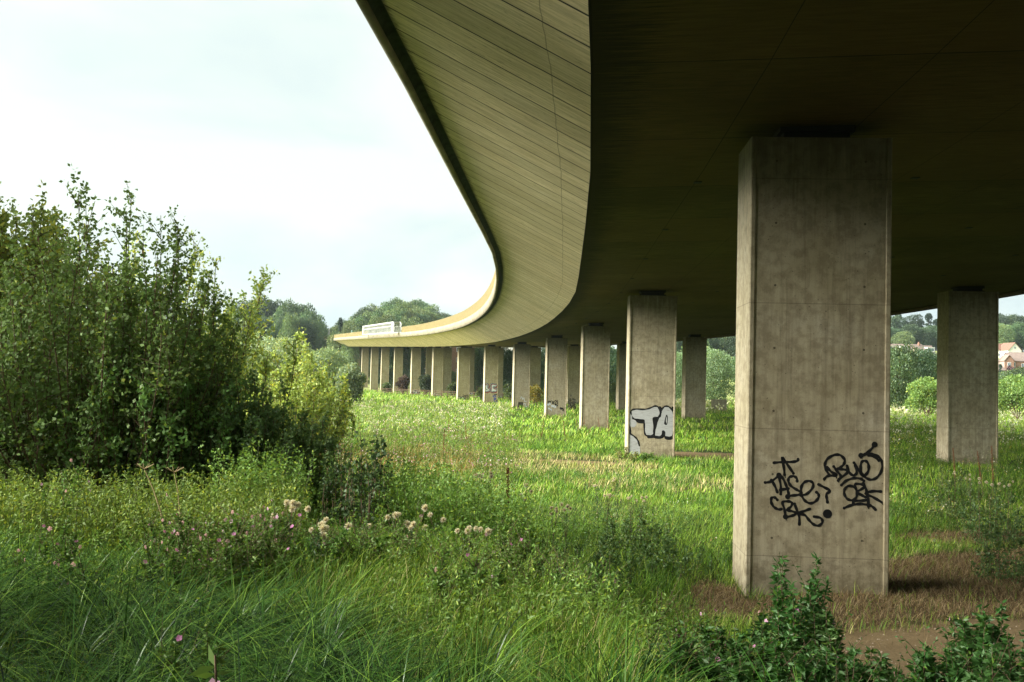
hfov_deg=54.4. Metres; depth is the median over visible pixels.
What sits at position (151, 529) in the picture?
willowherb
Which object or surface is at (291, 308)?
tree
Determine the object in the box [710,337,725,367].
tree
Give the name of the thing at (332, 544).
willowherb
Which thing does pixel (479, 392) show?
bush
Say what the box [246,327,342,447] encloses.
bush
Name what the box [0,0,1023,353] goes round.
sky
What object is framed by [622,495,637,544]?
thistle
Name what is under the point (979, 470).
dock
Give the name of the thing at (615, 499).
thistle
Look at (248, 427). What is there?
shrub
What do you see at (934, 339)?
tree
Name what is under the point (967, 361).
bridge pier
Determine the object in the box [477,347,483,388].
tree
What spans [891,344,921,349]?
house
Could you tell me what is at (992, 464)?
dock
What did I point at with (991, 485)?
thistle
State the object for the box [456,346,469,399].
bridge pier
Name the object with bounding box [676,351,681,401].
tree
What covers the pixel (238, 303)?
tree
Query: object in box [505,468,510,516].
dock
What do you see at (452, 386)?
bush
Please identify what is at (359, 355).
bridge pier
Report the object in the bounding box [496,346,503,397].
bridge pier
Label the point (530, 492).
thistle
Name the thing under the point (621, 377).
bridge pier
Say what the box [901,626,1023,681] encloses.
willowherb
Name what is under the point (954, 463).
dock
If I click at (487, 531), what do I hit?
thistle
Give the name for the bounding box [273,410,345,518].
shrub
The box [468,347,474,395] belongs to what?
bridge pier
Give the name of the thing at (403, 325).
tree
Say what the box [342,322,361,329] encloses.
tree
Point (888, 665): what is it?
willowherb
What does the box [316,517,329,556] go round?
thistle
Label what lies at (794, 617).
willowherb
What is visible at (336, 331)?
tree
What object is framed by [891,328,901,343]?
tree
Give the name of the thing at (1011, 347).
house
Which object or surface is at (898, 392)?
tree
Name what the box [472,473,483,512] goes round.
thistle
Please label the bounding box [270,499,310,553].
thistle
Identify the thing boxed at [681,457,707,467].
weed clump
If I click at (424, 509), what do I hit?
thistle
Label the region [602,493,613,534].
thistle
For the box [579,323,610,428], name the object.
bridge pier
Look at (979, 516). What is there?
thistle
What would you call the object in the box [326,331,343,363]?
tree
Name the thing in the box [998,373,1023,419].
bush
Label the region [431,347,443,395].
bridge pier
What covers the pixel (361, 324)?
tree
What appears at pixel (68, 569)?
willowherb
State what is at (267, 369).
tree
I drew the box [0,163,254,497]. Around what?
shrub
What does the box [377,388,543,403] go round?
wire fence
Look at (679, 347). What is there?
tree
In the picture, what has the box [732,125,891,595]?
bridge pier
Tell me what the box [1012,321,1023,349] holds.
tree
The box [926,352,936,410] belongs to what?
tree
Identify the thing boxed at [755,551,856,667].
willowherb
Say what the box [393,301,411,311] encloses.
tree
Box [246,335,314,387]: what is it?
bush
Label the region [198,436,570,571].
nettle patch
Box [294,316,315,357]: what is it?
tree
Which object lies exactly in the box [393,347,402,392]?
bridge pier
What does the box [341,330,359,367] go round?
tree
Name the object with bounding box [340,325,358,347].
tree
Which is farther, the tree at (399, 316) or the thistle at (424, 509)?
the tree at (399, 316)
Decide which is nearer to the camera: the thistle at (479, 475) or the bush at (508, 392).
the thistle at (479, 475)
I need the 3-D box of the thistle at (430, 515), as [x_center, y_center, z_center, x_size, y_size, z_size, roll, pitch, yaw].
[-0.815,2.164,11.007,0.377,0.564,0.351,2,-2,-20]
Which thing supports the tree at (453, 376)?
on the ground at (895, 645)
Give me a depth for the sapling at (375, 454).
11.49 m
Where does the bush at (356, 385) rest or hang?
on the ground at (895, 645)
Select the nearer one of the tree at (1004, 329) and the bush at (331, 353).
the bush at (331, 353)
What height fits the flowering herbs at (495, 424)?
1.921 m
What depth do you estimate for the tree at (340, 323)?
395.12 m
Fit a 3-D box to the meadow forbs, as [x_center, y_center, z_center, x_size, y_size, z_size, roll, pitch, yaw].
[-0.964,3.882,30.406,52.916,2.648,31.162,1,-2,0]
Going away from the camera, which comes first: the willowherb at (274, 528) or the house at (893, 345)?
the willowherb at (274, 528)
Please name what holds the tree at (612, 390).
on the ground at (895, 645)
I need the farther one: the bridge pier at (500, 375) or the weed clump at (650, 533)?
the bridge pier at (500, 375)
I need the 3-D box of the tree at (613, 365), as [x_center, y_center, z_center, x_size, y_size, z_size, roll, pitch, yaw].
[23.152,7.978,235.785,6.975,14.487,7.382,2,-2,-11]
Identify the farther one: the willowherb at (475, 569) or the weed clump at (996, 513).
the weed clump at (996, 513)
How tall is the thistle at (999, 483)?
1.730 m
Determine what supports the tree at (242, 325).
on the ground at (895, 645)
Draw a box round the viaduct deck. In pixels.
[325,0,1023,347]
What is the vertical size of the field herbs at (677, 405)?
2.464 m
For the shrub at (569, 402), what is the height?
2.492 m
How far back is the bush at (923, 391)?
149.52 m
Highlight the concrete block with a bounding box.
[711,399,726,411]
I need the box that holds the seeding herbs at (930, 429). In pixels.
[890,407,1023,452]
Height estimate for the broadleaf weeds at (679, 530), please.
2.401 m
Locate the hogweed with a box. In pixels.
[135,463,182,529]
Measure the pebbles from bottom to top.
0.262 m
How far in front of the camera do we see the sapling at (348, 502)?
11.09 m
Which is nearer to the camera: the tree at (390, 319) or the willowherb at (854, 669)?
the willowherb at (854, 669)
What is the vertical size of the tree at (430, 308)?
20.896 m
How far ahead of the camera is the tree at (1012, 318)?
559.39 m
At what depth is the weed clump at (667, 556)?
20.11 m
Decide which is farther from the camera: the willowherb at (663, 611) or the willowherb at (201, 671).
the willowherb at (663, 611)
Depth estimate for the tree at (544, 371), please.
260.98 m
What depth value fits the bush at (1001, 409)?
159.17 m
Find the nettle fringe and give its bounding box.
[0,460,315,563]
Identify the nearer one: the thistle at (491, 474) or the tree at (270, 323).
the thistle at (491, 474)
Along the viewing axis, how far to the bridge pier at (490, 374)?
167.82 m
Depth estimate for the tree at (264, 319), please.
394.28 m
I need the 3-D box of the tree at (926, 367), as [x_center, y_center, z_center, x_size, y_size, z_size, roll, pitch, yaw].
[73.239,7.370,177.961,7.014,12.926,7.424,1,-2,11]
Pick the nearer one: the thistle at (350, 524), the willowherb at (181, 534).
the willowherb at (181, 534)
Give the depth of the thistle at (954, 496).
29.84 m
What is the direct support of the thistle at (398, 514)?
on the ground at (895, 645)
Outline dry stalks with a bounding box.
[320,440,481,479]
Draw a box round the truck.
[362,322,401,334]
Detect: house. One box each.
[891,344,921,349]
[912,342,936,354]
[998,355,1014,369]
[1000,342,1021,357]
[1004,352,1023,373]
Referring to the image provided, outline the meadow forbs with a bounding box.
[364,448,1022,602]
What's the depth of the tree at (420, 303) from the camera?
522.58 m
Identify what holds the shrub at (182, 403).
on the ground at (895, 645)
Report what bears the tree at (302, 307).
on the ground at (895, 645)
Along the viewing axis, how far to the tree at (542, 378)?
249.29 m
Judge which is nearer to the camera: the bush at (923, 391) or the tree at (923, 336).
the bush at (923, 391)
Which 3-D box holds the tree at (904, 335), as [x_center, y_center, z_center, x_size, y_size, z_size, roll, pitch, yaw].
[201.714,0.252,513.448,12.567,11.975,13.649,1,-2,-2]
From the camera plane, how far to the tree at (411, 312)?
438.47 m
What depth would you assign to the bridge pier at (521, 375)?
139.83 m
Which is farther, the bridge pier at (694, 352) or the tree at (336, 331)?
the tree at (336, 331)
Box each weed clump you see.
[558,531,636,601]
[580,513,671,559]
[613,525,714,578]
[615,447,638,460]
[638,452,657,462]
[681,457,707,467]
[924,466,988,520]
[949,485,1023,545]
[970,514,1023,586]
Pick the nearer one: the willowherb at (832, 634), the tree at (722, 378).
the willowherb at (832, 634)
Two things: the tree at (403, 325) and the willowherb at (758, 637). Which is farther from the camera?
the tree at (403, 325)
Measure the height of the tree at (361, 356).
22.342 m
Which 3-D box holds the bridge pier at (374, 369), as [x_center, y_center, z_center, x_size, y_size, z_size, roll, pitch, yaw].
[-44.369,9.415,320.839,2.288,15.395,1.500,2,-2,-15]
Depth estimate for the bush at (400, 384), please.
235.25 m
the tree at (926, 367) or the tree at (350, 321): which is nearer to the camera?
the tree at (926, 367)
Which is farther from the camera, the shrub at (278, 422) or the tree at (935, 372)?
the tree at (935, 372)
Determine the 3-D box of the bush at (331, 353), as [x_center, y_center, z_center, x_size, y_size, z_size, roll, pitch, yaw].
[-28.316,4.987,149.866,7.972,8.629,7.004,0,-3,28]
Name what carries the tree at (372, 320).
on the ground at (895, 645)
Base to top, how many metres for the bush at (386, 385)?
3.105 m
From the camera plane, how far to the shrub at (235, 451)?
13.53 m
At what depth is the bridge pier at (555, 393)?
110.94 m
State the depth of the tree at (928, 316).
560.73 m
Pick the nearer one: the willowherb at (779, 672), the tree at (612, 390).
the willowherb at (779, 672)
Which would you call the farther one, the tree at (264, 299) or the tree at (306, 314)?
the tree at (264, 299)
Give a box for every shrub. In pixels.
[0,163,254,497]
[0,261,157,496]
[41,277,264,499]
[137,339,270,501]
[164,364,283,505]
[225,379,316,481]
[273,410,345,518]
[567,395,577,409]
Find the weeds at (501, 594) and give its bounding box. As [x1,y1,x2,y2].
[0,471,916,680]
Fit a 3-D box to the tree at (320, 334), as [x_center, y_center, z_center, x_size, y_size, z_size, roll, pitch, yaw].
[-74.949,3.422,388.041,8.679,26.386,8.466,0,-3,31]
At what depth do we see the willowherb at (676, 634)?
7.22 m
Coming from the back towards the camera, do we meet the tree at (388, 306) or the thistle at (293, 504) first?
the tree at (388, 306)
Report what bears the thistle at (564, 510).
on the ground at (895, 645)
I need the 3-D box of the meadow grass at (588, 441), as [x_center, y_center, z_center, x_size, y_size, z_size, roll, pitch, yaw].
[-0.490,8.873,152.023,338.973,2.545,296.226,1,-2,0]
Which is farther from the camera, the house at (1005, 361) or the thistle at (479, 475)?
the house at (1005, 361)
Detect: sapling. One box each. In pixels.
[318,443,351,534]
[338,421,379,544]
[362,431,398,531]
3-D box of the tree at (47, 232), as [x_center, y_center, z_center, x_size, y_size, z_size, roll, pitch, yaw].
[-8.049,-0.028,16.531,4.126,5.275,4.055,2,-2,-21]
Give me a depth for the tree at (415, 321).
399.21 m
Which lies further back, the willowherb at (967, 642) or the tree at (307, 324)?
the tree at (307, 324)
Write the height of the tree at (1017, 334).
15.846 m
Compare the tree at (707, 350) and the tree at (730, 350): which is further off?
the tree at (730, 350)
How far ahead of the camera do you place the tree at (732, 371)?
273.97 m
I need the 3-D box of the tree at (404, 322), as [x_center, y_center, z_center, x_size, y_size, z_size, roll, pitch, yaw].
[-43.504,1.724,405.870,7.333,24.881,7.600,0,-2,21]
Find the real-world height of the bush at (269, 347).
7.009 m
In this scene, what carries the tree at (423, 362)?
on the ground at (895, 645)
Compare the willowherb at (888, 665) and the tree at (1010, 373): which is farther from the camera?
the tree at (1010, 373)
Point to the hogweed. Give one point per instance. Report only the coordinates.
(154, 490)
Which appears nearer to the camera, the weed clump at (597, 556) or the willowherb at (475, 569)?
the willowherb at (475, 569)
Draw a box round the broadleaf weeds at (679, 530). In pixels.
[344,458,1018,586]
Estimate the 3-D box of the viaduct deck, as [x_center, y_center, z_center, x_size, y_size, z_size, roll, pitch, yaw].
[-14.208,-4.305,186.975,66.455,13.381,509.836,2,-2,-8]
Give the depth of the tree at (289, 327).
382.22 m
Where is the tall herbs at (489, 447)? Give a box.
[315,422,531,488]
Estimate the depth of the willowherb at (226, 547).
8.05 m
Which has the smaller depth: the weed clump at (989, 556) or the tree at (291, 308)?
the weed clump at (989, 556)
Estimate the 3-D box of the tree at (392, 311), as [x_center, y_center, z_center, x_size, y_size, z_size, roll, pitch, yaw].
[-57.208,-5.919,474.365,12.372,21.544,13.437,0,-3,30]
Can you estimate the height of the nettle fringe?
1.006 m
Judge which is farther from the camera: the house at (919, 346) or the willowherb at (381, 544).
the house at (919, 346)
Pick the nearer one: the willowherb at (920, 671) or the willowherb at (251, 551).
the willowherb at (920, 671)
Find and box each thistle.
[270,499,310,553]
[294,520,329,578]
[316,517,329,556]
[345,522,372,539]
[385,511,410,549]
[404,504,428,563]
[422,511,446,549]
[455,525,491,567]
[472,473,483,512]
[484,472,493,514]
[520,483,532,537]
[550,506,558,562]
[558,503,571,568]
[592,484,602,520]
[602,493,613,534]
[611,477,622,519]
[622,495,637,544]
[632,495,647,549]
[948,471,958,520]
[964,474,977,534]
[971,477,987,544]
[985,483,998,540]
[998,480,1017,545]
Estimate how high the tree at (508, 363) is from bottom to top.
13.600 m
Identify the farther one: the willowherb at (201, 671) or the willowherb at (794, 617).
the willowherb at (794, 617)
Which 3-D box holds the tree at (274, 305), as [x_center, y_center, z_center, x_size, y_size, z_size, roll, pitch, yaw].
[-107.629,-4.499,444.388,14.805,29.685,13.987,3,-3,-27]
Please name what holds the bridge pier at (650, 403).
on the ground at (895, 645)
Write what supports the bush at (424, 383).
on the ground at (895, 645)
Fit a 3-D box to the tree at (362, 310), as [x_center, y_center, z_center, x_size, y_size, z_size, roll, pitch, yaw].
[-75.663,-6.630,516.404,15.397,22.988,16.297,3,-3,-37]
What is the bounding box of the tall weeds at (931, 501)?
[889,441,1023,550]
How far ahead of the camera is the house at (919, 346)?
487.96 m
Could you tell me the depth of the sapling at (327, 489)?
11.75 m
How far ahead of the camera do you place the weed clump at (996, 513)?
26.04 m
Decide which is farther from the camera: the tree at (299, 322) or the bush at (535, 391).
the tree at (299, 322)
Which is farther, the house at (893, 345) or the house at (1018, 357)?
the house at (893, 345)
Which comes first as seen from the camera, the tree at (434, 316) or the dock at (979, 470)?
the dock at (979, 470)
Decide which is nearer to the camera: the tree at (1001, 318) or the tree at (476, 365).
the tree at (476, 365)
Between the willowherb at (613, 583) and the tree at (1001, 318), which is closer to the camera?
the willowherb at (613, 583)
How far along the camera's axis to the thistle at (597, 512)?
26.84 m
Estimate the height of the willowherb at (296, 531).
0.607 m
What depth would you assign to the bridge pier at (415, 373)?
247.72 m
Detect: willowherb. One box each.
[11,506,81,588]
[30,539,140,603]
[40,458,109,536]
[111,516,267,600]
[131,496,228,574]
[139,617,237,681]
[151,493,278,586]
[189,644,229,681]
[201,499,301,574]
[207,506,298,601]
[245,513,358,566]
[294,510,412,576]
[327,505,422,578]
[410,530,532,615]
[432,514,533,570]
[444,535,584,598]
[534,543,626,608]
[571,575,690,644]
[622,613,775,681]
[624,591,716,661]
[664,600,774,681]
[717,630,885,681]
[725,604,812,681]
[727,582,842,679]
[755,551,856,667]
[763,632,886,681]
[784,602,879,681]
[831,645,938,681]
[870,637,944,681]
[893,636,973,681]
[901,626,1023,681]
[936,598,1021,675]
[957,639,1023,681]
[972,598,1023,676]
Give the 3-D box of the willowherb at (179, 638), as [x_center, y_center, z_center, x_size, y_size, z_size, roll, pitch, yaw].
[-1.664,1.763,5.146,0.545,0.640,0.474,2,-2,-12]
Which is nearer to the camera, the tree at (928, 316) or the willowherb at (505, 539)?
the willowherb at (505, 539)
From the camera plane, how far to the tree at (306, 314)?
422.21 m
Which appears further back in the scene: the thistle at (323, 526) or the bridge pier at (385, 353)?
the bridge pier at (385, 353)
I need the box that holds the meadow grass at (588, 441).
[0,389,1023,681]
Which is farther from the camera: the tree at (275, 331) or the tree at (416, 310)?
the tree at (416, 310)
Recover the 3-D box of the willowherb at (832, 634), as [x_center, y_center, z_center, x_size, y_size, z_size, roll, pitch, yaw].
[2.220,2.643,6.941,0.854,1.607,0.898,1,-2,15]
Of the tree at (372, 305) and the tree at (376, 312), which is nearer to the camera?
the tree at (376, 312)
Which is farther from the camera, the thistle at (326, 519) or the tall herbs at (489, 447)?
the tall herbs at (489, 447)
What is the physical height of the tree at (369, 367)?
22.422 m
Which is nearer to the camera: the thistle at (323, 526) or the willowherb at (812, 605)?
the willowherb at (812, 605)
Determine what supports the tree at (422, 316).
on the ground at (895, 645)
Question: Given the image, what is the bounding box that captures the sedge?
[0,506,861,681]
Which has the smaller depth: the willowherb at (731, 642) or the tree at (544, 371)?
the willowherb at (731, 642)
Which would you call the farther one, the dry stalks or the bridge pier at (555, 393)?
the bridge pier at (555, 393)
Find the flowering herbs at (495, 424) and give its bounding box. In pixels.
[330,398,511,443]
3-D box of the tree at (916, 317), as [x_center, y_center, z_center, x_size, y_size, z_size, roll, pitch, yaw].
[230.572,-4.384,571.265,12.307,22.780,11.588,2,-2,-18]
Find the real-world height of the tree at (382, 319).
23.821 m
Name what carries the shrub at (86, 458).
on the ground at (895, 645)
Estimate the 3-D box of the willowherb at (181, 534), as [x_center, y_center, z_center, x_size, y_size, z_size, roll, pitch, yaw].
[-2.615,1.841,8.879,1.126,0.876,0.992,2,-2,-18]
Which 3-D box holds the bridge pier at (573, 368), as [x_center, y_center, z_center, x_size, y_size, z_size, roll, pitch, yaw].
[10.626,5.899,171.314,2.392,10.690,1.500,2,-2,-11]
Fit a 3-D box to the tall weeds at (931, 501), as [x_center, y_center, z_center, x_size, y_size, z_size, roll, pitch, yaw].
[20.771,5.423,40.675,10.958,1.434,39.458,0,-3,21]
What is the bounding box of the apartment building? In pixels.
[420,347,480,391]
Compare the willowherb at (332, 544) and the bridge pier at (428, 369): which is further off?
the bridge pier at (428, 369)
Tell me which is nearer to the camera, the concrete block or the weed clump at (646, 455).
the weed clump at (646, 455)
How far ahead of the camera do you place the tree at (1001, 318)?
559.54 m
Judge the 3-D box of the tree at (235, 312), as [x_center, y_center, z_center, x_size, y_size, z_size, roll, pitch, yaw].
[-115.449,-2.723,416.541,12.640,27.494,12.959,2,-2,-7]
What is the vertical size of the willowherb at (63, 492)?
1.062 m
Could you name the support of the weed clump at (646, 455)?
on the ground at (895, 645)
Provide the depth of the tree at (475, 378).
261.54 m
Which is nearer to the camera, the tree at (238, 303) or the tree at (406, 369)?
the tree at (406, 369)
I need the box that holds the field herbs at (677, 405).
[675,396,907,415]
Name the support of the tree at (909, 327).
on the ground at (895, 645)
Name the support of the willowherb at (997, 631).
on the ground at (895, 645)
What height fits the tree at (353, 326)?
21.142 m
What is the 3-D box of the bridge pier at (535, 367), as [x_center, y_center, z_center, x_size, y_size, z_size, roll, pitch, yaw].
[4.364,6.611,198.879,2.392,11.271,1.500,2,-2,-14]
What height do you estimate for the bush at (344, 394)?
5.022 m
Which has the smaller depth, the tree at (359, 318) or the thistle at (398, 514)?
the thistle at (398, 514)
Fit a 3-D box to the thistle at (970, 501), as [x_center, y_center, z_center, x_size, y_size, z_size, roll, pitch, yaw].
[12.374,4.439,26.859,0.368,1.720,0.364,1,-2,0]
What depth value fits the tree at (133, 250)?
24.43 m
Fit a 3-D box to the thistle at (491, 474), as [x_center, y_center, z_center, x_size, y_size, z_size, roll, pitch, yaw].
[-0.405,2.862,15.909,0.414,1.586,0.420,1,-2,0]
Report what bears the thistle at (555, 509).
on the ground at (895, 645)
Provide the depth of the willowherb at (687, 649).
6.09 m
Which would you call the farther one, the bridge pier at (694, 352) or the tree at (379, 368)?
the tree at (379, 368)
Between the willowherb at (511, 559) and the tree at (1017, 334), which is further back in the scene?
the tree at (1017, 334)
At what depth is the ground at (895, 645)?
19.46 m
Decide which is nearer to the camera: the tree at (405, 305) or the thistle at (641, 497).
the thistle at (641, 497)
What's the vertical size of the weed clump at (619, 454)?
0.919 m
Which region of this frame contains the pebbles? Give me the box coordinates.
[804,558,1023,663]
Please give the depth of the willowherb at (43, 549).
7.93 m
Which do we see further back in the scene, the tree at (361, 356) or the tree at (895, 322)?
the tree at (895, 322)
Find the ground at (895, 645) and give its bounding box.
[9,333,1023,681]
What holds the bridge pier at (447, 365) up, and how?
on the ground at (895, 645)
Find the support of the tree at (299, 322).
on the ground at (895, 645)
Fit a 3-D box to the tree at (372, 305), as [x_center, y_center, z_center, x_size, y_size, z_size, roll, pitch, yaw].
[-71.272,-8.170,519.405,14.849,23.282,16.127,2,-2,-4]
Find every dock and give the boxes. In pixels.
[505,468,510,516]
[952,448,955,493]
[977,451,982,492]
[991,448,993,478]
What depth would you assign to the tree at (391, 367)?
298.46 m
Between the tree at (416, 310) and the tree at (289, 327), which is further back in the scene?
the tree at (416, 310)
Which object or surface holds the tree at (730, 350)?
on the ground at (895, 645)
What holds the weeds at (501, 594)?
on the ground at (895, 645)
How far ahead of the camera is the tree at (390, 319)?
410.20 m
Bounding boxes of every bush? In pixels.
[240,329,296,407]
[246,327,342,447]
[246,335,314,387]
[295,346,349,394]
[298,355,355,453]
[334,362,366,407]
[381,382,391,392]
[395,374,409,394]
[418,374,431,393]
[446,382,456,394]
[475,385,482,400]
[503,382,511,400]
[530,383,543,404]
[903,376,936,414]
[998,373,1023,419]
[998,402,1008,414]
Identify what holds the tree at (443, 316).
on the ground at (895, 645)
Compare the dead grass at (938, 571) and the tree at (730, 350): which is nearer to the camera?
the dead grass at (938, 571)
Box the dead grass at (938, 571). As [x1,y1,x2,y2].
[665,526,1023,667]
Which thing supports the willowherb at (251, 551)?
on the ground at (895, 645)
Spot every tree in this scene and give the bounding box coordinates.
[0,180,145,476]
[3,210,203,470]
[53,227,301,424]
[223,302,248,320]
[236,300,259,319]
[236,318,255,359]
[247,295,271,317]
[254,314,269,359]
[259,299,283,320]
[265,316,274,335]
[265,319,286,349]
[273,297,301,322]
[278,312,299,364]
[292,312,306,344]
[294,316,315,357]
[295,303,316,315]
[300,308,326,344]
[309,318,329,368]
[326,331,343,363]
[331,327,338,346]
[337,317,342,355]
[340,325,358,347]
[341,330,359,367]
[342,319,358,326]
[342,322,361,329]
[351,314,369,323]
[351,323,361,331]
[353,307,375,317]
[356,319,369,329]
[358,331,369,377]
[362,310,374,322]
[362,315,379,328]
[364,303,383,315]
[367,330,378,379]
[368,347,380,387]
[369,309,385,319]
[376,313,395,323]
[378,298,402,313]
[381,306,400,320]
[384,316,399,330]
[389,309,412,321]
[389,347,403,390]
[391,347,410,383]
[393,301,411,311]
[394,320,412,364]
[397,316,408,330]
[399,308,417,321]
[407,316,424,325]
[408,347,425,388]
[411,299,430,312]
[411,306,430,317]
[411,312,431,322]
[422,304,440,314]
[427,310,440,320]
[433,312,448,317]
[451,371,456,383]
[474,347,483,391]
[474,369,478,390]
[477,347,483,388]
[503,348,512,393]
[538,347,544,394]
[542,347,545,392]
[609,345,616,398]
[609,382,615,403]
[676,341,682,359]
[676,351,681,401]
[681,340,711,387]
[706,346,735,403]
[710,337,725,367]
[715,336,735,375]
[729,356,735,394]
[890,341,920,410]
[891,315,904,328]
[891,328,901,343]
[891,330,915,343]
[901,323,921,343]
[905,313,922,328]
[906,347,936,411]
[916,327,934,346]
[922,325,936,349]
[924,313,932,326]
[925,325,936,350]
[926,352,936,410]
[998,366,1023,402]
[999,313,1006,323]
[999,323,1015,343]
[1004,314,1023,327]
[1005,324,1018,342]
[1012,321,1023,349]
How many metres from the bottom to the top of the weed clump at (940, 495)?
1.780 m
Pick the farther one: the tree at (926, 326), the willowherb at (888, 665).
the tree at (926, 326)
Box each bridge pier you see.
[355,347,360,365]
[361,346,368,387]
[370,347,378,389]
[380,347,389,389]
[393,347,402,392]
[410,347,420,394]
[425,347,434,391]
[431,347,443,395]
[443,347,451,393]
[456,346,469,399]
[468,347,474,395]
[483,345,498,402]
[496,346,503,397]
[512,342,530,408]
[529,346,540,400]
[544,335,567,416]
[566,344,580,404]
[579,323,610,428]
[616,341,626,410]
[625,290,676,457]
[681,334,706,418]
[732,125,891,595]
[936,286,998,465]
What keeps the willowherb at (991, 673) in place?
on the ground at (895, 645)
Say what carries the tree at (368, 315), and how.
on the ground at (895, 645)
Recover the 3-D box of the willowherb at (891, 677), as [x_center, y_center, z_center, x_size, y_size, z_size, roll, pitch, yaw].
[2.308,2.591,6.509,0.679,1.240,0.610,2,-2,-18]
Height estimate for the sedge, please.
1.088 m
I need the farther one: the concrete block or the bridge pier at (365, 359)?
the bridge pier at (365, 359)
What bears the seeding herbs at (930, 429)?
on the ground at (895, 645)

